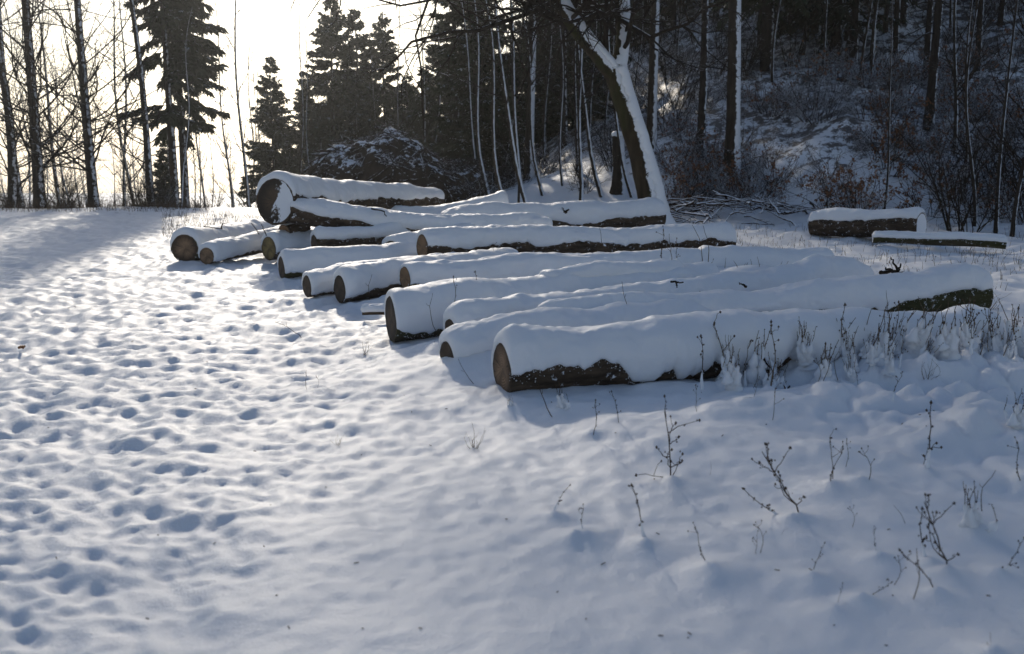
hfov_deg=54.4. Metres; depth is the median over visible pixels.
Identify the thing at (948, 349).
snowy weed
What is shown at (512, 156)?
leafless shrub
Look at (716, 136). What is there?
bramble bush
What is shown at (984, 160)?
leafy bush
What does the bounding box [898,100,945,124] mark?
bramble bush
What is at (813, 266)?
snow covered log
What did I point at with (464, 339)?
snow covered log
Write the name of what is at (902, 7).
spruce tree
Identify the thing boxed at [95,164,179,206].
leafless shrub
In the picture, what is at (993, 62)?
bramble bush
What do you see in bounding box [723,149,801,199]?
leafy bush
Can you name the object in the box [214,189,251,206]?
leafless shrub
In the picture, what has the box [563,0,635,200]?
young tree
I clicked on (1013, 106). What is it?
leafy bush
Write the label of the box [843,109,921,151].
bramble bush
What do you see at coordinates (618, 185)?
broken stump
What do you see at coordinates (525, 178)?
leafless shrub
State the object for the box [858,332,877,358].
snowy weed
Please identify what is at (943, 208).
leafless shrub
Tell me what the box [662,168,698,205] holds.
bramble bush
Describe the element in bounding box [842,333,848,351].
snowy weed
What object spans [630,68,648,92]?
leafless shrub
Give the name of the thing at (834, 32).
spruce tree
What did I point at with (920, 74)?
bramble bush
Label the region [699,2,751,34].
leafless shrub
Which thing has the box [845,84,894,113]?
bramble bush
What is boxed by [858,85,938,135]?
leafy bush
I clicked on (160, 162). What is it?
spruce tree
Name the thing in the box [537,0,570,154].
straight tree
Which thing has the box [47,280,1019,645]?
bark flecks
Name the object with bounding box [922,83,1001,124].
leafy bush
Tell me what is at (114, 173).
bare tree
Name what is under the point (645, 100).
leafless shrub
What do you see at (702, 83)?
straight tree
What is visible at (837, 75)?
bramble bush
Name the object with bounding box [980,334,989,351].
snowy weed
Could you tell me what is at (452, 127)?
spruce tree
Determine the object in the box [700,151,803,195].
bramble bush
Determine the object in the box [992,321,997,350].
dry weed
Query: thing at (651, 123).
straight tree
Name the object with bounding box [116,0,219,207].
spruce tree
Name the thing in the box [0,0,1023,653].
snowy ground
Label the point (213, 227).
fallen twig
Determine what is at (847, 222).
snow covered log
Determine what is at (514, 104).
young tree
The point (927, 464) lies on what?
dry weed
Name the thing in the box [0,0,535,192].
sky
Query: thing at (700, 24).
leafless shrub
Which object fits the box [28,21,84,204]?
bare tree
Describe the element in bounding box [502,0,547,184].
straight tree
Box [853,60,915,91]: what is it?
bramble bush
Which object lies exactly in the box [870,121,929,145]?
bramble bush
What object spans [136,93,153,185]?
bare tree
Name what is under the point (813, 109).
bramble bush
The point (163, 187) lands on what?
leafless shrub
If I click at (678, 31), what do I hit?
straight tree
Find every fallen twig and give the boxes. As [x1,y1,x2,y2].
[203,223,222,228]
[670,281,683,287]
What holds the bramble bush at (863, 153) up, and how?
on the snowy ground at (122, 442)
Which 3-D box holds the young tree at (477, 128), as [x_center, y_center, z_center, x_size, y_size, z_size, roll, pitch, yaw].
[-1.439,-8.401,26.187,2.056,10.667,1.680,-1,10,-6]
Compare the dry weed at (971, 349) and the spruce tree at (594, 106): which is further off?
the spruce tree at (594, 106)
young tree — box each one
[424,0,530,202]
[437,0,509,164]
[457,0,489,195]
[473,0,507,190]
[491,0,574,202]
[510,2,612,196]
[514,3,545,195]
[528,16,563,185]
[550,1,633,197]
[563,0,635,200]
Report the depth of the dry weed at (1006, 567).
3.80 m
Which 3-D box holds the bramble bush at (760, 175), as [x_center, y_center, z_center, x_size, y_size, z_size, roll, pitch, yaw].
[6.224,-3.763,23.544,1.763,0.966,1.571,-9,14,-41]
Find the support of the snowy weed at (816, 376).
on the snowy ground at (122, 442)
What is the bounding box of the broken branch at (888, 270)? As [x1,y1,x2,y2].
[879,257,903,273]
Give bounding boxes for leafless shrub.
[0,169,32,207]
[8,160,110,206]
[28,186,75,208]
[45,174,112,207]
[55,190,107,206]
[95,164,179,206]
[102,162,173,205]
[113,173,165,206]
[117,172,191,203]
[122,173,194,206]
[147,181,178,205]
[150,185,176,205]
[187,190,224,205]
[199,179,233,206]
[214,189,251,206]
[259,159,306,175]
[440,166,514,199]
[454,165,516,198]
[456,144,544,182]
[473,154,541,189]
[478,158,529,182]
[495,136,555,172]
[495,178,517,189]
[496,126,584,173]
[501,138,550,174]
[508,171,536,183]
[509,138,574,173]
[521,130,573,176]
[535,142,574,169]
[535,147,566,173]
[536,145,573,172]
[538,152,563,174]
[553,152,618,193]
[555,150,605,190]
[558,135,611,180]
[563,126,585,142]
[566,134,599,151]
[581,107,624,154]
[582,121,626,159]
[582,125,629,171]
[587,138,626,165]
[589,82,660,123]
[595,116,618,131]
[610,35,743,108]
[627,39,648,72]
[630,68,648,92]
[631,22,666,58]
[632,56,659,85]
[632,73,712,124]
[633,63,663,97]
[634,64,707,132]
[636,78,698,117]
[637,46,671,64]
[642,18,695,82]
[648,40,694,80]
[658,54,720,85]
[659,17,700,44]
[659,22,698,44]
[661,36,727,73]
[673,6,757,57]
[682,10,721,33]
[682,50,721,70]
[685,68,744,92]
[693,12,752,77]
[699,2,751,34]
[710,27,781,79]
[723,22,780,79]
[724,10,782,44]
[763,1,832,66]
[782,35,842,66]
[789,0,865,50]
[808,33,865,60]
[880,121,997,185]
[893,0,947,19]
[894,130,1017,231]
[899,139,988,199]
[901,4,966,44]
[922,116,1023,207]
[922,134,1021,203]
[922,165,1023,232]
[938,133,1023,198]
[939,39,968,61]
[942,33,1004,65]
[944,0,1009,35]
[948,174,1006,218]
[955,129,1023,178]
[956,140,1023,198]
[968,156,1023,222]
[969,127,1023,222]
[976,0,1013,12]
[986,0,1023,40]
[988,89,1023,155]
[1001,185,1023,224]
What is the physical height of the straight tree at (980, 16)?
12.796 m
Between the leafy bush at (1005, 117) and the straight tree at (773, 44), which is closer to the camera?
the leafy bush at (1005, 117)
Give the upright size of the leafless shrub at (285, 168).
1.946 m
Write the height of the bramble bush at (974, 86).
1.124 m
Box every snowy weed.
[507,396,513,406]
[555,383,570,409]
[720,335,734,377]
[721,347,743,391]
[746,329,769,384]
[763,361,782,387]
[768,352,787,388]
[796,321,817,365]
[796,322,817,370]
[809,340,838,383]
[820,352,834,379]
[836,317,860,362]
[840,354,855,382]
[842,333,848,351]
[843,327,859,377]
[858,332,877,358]
[865,334,884,365]
[874,309,897,366]
[883,340,897,376]
[893,310,914,355]
[904,300,941,353]
[919,332,943,355]
[930,329,939,356]
[931,302,960,359]
[958,481,998,531]
[959,297,992,351]
[959,309,978,349]
[976,336,985,356]
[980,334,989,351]
[985,308,1015,354]
[999,298,1023,358]
[1000,329,1013,358]
[1003,390,1023,429]
[1004,336,1015,358]
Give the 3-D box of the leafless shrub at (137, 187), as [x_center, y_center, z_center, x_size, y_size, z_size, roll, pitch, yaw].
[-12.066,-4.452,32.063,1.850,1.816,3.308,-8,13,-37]
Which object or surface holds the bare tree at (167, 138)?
on the snowy ground at (122, 442)
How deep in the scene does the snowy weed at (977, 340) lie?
7.25 m
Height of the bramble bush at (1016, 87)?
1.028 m
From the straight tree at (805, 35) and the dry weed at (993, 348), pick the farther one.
the straight tree at (805, 35)
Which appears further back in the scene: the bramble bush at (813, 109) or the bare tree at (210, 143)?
the bare tree at (210, 143)
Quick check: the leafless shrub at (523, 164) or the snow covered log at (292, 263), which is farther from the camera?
the leafless shrub at (523, 164)
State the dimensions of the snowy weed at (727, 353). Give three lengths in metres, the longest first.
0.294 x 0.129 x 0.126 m
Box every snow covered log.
[170,218,276,260]
[198,225,280,264]
[256,170,444,224]
[261,229,312,260]
[277,242,417,277]
[279,222,310,232]
[290,198,552,231]
[301,252,458,296]
[310,222,410,246]
[333,247,518,302]
[360,303,384,314]
[382,223,475,243]
[384,261,719,342]
[390,190,508,214]
[398,247,701,287]
[416,221,736,254]
[438,298,712,357]
[440,197,666,227]
[443,254,873,328]
[491,304,1006,392]
[537,263,993,311]
[539,258,683,276]
[699,245,833,266]
[808,207,926,236]
[872,230,1007,248]
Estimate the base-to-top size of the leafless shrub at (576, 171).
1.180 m
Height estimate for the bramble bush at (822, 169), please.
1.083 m
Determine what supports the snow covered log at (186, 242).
on the snowy ground at (122, 442)
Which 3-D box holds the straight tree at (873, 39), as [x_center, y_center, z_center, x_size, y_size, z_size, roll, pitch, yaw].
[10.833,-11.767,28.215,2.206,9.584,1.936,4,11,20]
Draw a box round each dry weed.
[553,484,570,509]
[593,399,599,434]
[628,483,646,536]
[635,394,700,479]
[687,522,704,559]
[697,334,704,389]
[713,311,734,356]
[741,487,778,513]
[743,339,753,386]
[751,442,805,511]
[770,320,779,386]
[829,428,843,478]
[830,441,843,480]
[839,303,846,356]
[858,446,874,479]
[879,307,890,340]
[892,371,902,401]
[894,301,900,333]
[894,555,905,584]
[898,329,907,368]
[898,548,932,586]
[916,493,959,563]
[918,507,927,556]
[922,400,942,467]
[957,296,979,320]
[958,300,974,349]
[968,311,978,354]
[981,308,996,338]
[982,308,992,351]
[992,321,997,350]
[1002,537,1023,570]
[1003,320,1020,355]
[1007,436,1019,479]
[1012,306,1019,356]
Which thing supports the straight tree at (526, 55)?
on the snowy ground at (122, 442)
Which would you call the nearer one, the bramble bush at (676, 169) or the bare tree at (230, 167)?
the bramble bush at (676, 169)
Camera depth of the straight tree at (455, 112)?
35.05 m
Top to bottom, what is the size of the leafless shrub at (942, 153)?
1.488 m
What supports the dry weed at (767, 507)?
on the snowy ground at (122, 442)
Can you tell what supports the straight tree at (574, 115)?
on the snowy ground at (122, 442)
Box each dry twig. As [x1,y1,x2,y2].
[536,373,551,416]
[873,303,887,344]
[913,548,919,598]
[979,470,995,510]
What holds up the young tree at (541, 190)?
on the snowy ground at (122, 442)
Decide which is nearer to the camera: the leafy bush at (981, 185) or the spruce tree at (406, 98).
the leafy bush at (981, 185)
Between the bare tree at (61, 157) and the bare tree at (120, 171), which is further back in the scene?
the bare tree at (120, 171)
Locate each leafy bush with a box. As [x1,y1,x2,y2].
[664,149,735,201]
[681,169,725,192]
[701,146,748,178]
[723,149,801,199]
[731,170,768,197]
[781,158,864,211]
[796,152,885,211]
[811,161,872,202]
[815,172,898,209]
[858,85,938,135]
[870,117,943,178]
[871,110,920,148]
[881,156,960,216]
[890,144,943,178]
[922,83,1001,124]
[926,105,1001,145]
[940,145,1021,197]
[946,173,1023,219]
[962,89,1002,119]
[963,80,1023,122]
[971,84,1019,115]
[983,101,1023,131]
[1008,108,1023,133]
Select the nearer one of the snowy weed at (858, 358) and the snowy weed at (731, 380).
the snowy weed at (731, 380)
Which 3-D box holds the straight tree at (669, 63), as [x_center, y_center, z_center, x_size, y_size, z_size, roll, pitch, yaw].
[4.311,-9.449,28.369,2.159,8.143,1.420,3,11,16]
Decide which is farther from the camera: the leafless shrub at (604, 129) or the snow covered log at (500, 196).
the leafless shrub at (604, 129)
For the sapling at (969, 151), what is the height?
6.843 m
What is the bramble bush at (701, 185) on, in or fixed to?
on the snowy ground at (122, 442)
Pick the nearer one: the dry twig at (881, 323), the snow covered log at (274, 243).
the dry twig at (881, 323)
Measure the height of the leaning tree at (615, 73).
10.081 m
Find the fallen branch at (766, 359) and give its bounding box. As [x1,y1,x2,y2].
[763,356,789,388]
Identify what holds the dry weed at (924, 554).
on the snowy ground at (122, 442)
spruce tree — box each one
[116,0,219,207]
[128,0,230,207]
[152,139,180,205]
[236,56,305,207]
[275,134,302,174]
[290,76,315,167]
[293,0,368,172]
[302,108,334,174]
[326,6,381,121]
[338,61,374,144]
[343,10,403,139]
[357,82,383,136]
[389,73,419,137]
[403,81,425,120]
[407,69,445,142]
[408,25,451,141]
[410,0,527,178]
[444,84,480,139]
[495,20,536,148]
[511,0,573,148]
[536,26,576,125]
[546,0,632,135]
[570,1,632,77]
[629,0,672,48]
[644,0,709,26]
[709,0,822,51]
[711,0,811,71]
[774,0,920,60]
[811,11,820,33]
[900,0,908,23]
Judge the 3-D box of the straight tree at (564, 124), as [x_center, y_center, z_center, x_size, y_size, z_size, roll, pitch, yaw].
[1.727,-14.731,31.917,2.220,18.274,2.631,3,11,16]
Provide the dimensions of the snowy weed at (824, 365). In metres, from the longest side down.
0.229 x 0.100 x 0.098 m
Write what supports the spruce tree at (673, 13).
on the snowy ground at (122, 442)
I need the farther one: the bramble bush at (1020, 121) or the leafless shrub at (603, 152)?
the leafless shrub at (603, 152)
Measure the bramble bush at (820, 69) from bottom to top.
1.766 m
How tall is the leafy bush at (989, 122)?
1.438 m
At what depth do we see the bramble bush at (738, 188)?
23.10 m
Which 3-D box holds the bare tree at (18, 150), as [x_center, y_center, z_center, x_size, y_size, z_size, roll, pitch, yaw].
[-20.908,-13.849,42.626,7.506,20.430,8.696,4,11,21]
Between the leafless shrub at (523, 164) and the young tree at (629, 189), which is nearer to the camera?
the young tree at (629, 189)
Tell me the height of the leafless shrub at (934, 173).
1.447 m
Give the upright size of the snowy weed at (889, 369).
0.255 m
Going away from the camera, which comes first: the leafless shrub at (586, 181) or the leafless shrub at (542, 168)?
the leafless shrub at (586, 181)
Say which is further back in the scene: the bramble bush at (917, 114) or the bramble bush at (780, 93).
the bramble bush at (780, 93)
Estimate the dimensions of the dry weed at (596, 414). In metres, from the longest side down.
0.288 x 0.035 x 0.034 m
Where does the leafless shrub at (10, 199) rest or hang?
on the snowy ground at (122, 442)
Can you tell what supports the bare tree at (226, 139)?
on the snowy ground at (122, 442)
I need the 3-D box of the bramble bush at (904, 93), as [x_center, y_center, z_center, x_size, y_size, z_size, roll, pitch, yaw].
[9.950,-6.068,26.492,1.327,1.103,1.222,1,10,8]
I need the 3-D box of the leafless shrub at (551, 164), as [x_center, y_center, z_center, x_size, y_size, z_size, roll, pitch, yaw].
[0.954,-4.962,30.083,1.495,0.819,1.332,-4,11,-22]
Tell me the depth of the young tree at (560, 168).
26.09 m
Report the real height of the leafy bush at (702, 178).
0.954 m
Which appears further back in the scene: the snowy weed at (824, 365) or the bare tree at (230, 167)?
the bare tree at (230, 167)
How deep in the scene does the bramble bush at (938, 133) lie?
24.07 m
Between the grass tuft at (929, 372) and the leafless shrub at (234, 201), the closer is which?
the grass tuft at (929, 372)
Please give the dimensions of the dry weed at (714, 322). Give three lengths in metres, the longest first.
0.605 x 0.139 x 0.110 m
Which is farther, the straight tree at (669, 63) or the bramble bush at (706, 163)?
the straight tree at (669, 63)
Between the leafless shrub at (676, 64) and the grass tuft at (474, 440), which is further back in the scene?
the leafless shrub at (676, 64)
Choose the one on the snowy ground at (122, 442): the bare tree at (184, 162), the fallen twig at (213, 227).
the bare tree at (184, 162)
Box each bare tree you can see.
[0,0,119,203]
[0,0,122,203]
[0,0,126,206]
[0,0,177,208]
[0,0,202,207]
[0,62,26,200]
[0,125,6,201]
[11,0,236,205]
[12,42,46,206]
[18,98,32,202]
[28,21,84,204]
[38,85,63,201]
[43,101,73,206]
[53,68,82,202]
[59,131,82,202]
[64,122,86,206]
[69,82,103,202]
[86,0,156,198]
[91,0,161,205]
[100,104,132,205]
[109,105,135,205]
[114,91,145,202]
[116,134,128,201]
[134,132,143,184]
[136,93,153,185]
[143,67,193,204]
[155,91,179,185]
[171,10,209,207]
[172,96,211,207]
[188,133,206,207]
[190,94,213,205]
[201,133,220,206]
[205,0,250,206]
[208,72,239,206]
[209,123,241,206]
[210,0,265,206]
[224,43,271,206]
[227,21,269,207]
[231,49,267,173]
[274,0,333,173]
[274,4,324,174]
[362,58,383,131]
[378,0,419,129]
[403,1,452,151]
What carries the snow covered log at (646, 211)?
on the snowy ground at (122, 442)
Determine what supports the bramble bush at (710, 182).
on the snowy ground at (122, 442)
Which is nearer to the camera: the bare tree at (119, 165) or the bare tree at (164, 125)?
the bare tree at (119, 165)
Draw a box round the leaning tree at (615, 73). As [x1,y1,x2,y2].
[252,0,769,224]
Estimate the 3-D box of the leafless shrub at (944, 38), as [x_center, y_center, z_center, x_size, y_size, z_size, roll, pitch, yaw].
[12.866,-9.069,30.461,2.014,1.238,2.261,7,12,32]
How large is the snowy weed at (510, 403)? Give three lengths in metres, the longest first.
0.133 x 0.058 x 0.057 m
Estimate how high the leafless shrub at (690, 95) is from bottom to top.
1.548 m
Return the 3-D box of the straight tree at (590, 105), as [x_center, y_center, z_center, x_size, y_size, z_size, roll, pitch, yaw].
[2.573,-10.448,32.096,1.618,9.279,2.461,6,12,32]
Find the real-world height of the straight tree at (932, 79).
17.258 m
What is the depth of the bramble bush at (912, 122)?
23.70 m
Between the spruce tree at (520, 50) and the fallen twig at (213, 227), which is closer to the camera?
the fallen twig at (213, 227)
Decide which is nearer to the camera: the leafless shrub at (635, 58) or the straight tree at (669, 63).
the straight tree at (669, 63)
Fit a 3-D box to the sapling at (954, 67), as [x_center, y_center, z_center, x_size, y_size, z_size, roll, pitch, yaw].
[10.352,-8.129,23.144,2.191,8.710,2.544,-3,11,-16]
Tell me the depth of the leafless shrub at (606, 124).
31.80 m
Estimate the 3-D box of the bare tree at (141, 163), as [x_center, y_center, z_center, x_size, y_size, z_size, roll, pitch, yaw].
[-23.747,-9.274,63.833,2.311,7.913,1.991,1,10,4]
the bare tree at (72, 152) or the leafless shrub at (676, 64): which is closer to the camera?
the leafless shrub at (676, 64)
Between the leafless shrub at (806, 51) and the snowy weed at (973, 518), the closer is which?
the snowy weed at (973, 518)
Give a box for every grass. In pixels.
[0,197,209,211]
[160,208,260,237]
[717,217,1023,290]
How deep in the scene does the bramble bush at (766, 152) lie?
24.28 m
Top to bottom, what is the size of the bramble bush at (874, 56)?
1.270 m
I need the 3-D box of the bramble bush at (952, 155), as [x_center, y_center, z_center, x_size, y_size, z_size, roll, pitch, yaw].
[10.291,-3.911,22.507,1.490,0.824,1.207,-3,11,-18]
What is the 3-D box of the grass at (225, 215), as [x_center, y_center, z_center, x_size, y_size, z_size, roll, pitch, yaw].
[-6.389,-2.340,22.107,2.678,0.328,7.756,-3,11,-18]
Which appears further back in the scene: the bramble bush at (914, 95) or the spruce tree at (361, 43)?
the spruce tree at (361, 43)
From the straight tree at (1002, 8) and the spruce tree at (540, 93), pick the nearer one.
the straight tree at (1002, 8)
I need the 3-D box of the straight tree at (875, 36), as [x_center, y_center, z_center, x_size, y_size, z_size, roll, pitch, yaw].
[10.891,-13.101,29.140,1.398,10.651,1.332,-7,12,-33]
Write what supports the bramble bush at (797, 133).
on the snowy ground at (122, 442)
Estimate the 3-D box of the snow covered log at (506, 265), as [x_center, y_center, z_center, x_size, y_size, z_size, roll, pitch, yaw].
[0.697,-0.695,11.600,4.147,0.390,0.423,-4,11,-24]
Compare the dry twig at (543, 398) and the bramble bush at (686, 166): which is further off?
the bramble bush at (686, 166)
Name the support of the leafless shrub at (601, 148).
on the snowy ground at (122, 442)
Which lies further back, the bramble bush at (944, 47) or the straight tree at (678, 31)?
the straight tree at (678, 31)
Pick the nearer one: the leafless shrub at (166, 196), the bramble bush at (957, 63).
the bramble bush at (957, 63)
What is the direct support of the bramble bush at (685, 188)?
on the snowy ground at (122, 442)
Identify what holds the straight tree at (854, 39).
on the snowy ground at (122, 442)
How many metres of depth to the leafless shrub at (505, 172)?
29.49 m
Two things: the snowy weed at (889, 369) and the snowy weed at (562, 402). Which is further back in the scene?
the snowy weed at (889, 369)
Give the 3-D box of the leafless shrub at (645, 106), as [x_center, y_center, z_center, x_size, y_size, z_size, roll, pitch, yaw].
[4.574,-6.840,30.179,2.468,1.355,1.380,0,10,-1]
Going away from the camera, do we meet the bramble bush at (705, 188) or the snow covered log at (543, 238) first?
the snow covered log at (543, 238)
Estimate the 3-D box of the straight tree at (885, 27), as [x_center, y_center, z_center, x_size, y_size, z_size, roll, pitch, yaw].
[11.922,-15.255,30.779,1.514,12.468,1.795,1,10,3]
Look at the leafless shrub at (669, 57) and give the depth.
32.59 m
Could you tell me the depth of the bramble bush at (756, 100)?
27.44 m
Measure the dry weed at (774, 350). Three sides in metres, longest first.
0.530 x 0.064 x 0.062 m
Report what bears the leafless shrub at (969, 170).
on the snowy ground at (122, 442)
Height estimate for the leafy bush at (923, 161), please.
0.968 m
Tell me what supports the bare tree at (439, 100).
on the snowy ground at (122, 442)
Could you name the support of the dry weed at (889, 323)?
on the snowy ground at (122, 442)
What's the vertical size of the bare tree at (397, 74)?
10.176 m
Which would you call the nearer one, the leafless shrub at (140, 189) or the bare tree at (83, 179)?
the leafless shrub at (140, 189)
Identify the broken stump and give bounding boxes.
[609,131,627,194]
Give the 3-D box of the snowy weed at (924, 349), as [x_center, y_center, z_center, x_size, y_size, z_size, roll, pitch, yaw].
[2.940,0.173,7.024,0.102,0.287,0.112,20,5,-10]
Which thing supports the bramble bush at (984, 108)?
on the snowy ground at (122, 442)
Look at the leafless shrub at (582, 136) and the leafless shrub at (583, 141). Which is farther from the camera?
the leafless shrub at (582, 136)
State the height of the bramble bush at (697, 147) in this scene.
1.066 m
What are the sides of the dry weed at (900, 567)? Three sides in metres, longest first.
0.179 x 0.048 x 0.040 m
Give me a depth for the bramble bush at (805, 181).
22.64 m
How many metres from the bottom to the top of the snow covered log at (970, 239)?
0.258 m
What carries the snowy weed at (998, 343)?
on the snowy ground at (122, 442)
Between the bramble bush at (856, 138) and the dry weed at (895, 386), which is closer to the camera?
the dry weed at (895, 386)
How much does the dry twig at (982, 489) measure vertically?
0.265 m
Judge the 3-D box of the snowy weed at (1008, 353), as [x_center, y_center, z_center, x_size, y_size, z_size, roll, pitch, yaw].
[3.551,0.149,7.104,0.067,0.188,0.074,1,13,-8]
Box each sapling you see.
[866,0,923,208]
[910,0,1011,226]
[923,0,1005,200]
[932,0,1005,154]
[954,0,1023,233]
[977,5,1023,236]
[992,0,1023,198]
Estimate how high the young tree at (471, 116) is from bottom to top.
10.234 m
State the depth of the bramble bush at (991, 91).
25.29 m
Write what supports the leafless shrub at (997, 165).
on the snowy ground at (122, 442)
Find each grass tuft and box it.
[464,424,484,448]
[921,362,939,379]
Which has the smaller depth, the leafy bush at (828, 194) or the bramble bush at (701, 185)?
the leafy bush at (828, 194)
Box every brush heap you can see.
[299,119,471,203]
[426,149,512,198]
[630,188,835,227]
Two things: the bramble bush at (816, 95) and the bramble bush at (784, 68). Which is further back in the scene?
the bramble bush at (784, 68)
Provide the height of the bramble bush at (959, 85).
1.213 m
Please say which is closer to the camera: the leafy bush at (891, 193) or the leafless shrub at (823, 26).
the leafy bush at (891, 193)
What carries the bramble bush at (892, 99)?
on the snowy ground at (122, 442)
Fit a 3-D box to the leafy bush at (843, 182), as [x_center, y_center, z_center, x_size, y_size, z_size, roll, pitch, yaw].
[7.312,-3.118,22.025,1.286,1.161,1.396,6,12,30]
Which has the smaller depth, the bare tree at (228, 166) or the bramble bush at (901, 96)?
the bramble bush at (901, 96)
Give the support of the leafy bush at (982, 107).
on the snowy ground at (122, 442)
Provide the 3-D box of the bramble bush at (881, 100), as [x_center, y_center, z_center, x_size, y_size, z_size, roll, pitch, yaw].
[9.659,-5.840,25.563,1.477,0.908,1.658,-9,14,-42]
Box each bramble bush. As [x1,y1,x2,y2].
[651,130,703,169]
[655,147,698,173]
[656,125,724,173]
[657,94,710,131]
[657,108,711,142]
[658,105,697,139]
[659,141,722,186]
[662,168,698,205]
[662,174,704,206]
[664,151,746,197]
[665,81,725,114]
[665,167,727,200]
[666,173,712,205]
[667,134,695,161]
[668,159,723,193]
[672,79,725,109]
[679,135,717,157]
[680,119,744,169]
[680,155,714,177]
[682,132,756,170]
[687,171,732,197]
[690,166,753,194]
[691,91,724,114]
[692,136,752,164]
[696,160,797,204]
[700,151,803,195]
[704,171,766,200]
[707,70,749,98]
[708,69,764,102]
[710,149,775,183]
[711,101,760,121]
[711,183,758,204]
[714,153,772,183]
[718,112,765,142]
[720,132,782,169]
[740,149,809,183]
[741,71,795,113]
[741,76,791,107]
[741,129,801,172]
[744,73,810,117]
[748,176,795,203]
[761,73,842,111]
[762,117,812,139]
[765,82,808,102]
[765,87,819,119]
[769,50,809,74]
[771,77,848,122]
[772,78,858,124]
[781,82,838,110]
[783,40,850,91]
[785,169,828,190]
[786,77,847,109]
[792,42,846,71]
[794,137,875,176]
[797,89,858,121]
[798,36,870,75]
[804,68,865,100]
[809,163,858,191]
[811,68,866,97]
[812,58,866,84]
[827,82,906,118]
[828,46,899,89]
[829,55,894,85]
[832,120,872,143]
[833,34,910,75]
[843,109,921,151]
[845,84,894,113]
[845,130,907,159]
[852,77,926,111]
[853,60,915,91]
[855,84,920,111]
[858,84,919,113]
[861,88,910,118]
[864,79,910,107]
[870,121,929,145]
[872,53,928,89]
[875,44,946,80]
[875,46,941,72]
[878,52,929,87]
[878,113,949,148]
[883,114,953,154]
[887,69,927,97]
[892,48,952,86]
[893,78,943,105]
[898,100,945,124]
[901,36,989,77]
[915,103,977,134]
[917,63,997,102]
[918,82,950,100]
[918,131,954,153]
[920,56,964,82]
[924,115,961,137]
[925,73,1009,104]
[931,138,996,166]
[935,94,994,122]
[936,63,1015,111]
[937,63,973,96]
[939,51,976,77]
[940,67,995,99]
[950,86,1009,122]
[950,122,1023,168]
[957,17,1023,66]
[959,80,1015,103]
[963,79,1023,118]
[963,125,1020,154]
[970,118,1023,151]
[972,46,1008,73]
[975,28,1008,52]
[981,102,1020,139]
[998,72,1023,95]
[1005,37,1023,60]
[1005,109,1023,132]
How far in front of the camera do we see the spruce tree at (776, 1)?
31.22 m
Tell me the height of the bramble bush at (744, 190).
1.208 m
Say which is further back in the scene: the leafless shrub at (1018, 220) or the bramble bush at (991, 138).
the bramble bush at (991, 138)
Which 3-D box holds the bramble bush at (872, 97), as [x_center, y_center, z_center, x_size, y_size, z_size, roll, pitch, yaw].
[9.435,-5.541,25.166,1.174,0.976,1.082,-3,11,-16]
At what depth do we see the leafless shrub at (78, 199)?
34.77 m
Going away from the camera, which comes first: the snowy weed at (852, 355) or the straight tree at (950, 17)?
the snowy weed at (852, 355)
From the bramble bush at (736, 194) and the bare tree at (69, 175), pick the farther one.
the bare tree at (69, 175)
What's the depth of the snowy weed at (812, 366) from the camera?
7.02 m
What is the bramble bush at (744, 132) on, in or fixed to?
on the snowy ground at (122, 442)
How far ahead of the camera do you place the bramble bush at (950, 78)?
26.91 m
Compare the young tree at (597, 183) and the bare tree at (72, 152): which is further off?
the bare tree at (72, 152)
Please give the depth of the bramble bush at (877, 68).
27.40 m
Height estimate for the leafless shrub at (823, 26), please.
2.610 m
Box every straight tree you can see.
[391,4,440,141]
[414,33,447,140]
[422,10,473,138]
[490,1,547,170]
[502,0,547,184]
[514,0,539,110]
[523,5,587,180]
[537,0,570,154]
[545,26,597,148]
[546,2,603,168]
[582,2,609,134]
[583,2,616,139]
[629,2,645,93]
[646,0,668,159]
[657,0,696,95]
[659,0,682,73]
[659,0,757,164]
[712,0,719,21]
[723,0,740,186]
[744,0,788,81]
[804,26,806,54]
[808,2,852,62]
[812,0,829,69]
[834,0,884,84]
[850,0,871,63]
[869,0,897,72]
[869,5,877,60]
[882,3,889,32]
[886,0,952,80]
[890,0,942,131]
[892,0,925,55]
[949,0,951,34]
[966,0,1020,70]
[997,0,1005,25]
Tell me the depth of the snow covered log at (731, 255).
12.23 m
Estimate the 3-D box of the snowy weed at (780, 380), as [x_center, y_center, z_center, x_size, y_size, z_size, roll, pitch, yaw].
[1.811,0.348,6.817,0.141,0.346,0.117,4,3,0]
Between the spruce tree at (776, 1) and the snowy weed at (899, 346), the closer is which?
the snowy weed at (899, 346)
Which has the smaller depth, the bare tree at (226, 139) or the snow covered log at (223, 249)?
the snow covered log at (223, 249)
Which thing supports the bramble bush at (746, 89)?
on the snowy ground at (122, 442)
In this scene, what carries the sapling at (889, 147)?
on the snowy ground at (122, 442)
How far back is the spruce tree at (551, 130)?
36.44 m
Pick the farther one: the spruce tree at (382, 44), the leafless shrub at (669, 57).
the spruce tree at (382, 44)
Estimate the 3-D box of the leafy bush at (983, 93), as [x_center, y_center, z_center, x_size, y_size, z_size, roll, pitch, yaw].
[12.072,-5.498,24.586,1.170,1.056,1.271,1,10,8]
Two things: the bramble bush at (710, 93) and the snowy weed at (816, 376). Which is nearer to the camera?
the snowy weed at (816, 376)
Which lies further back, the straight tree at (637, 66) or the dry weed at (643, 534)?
the straight tree at (637, 66)
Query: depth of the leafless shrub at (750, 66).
29.62 m
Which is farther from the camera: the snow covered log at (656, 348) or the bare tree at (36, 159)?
the bare tree at (36, 159)
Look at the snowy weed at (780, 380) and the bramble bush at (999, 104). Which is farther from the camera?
the bramble bush at (999, 104)
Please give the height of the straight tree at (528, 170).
21.302 m
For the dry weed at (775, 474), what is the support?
on the snowy ground at (122, 442)
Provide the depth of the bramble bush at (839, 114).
25.40 m
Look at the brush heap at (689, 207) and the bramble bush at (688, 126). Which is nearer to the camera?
the brush heap at (689, 207)
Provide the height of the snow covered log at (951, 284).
0.499 m
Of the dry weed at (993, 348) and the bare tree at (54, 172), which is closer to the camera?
the dry weed at (993, 348)

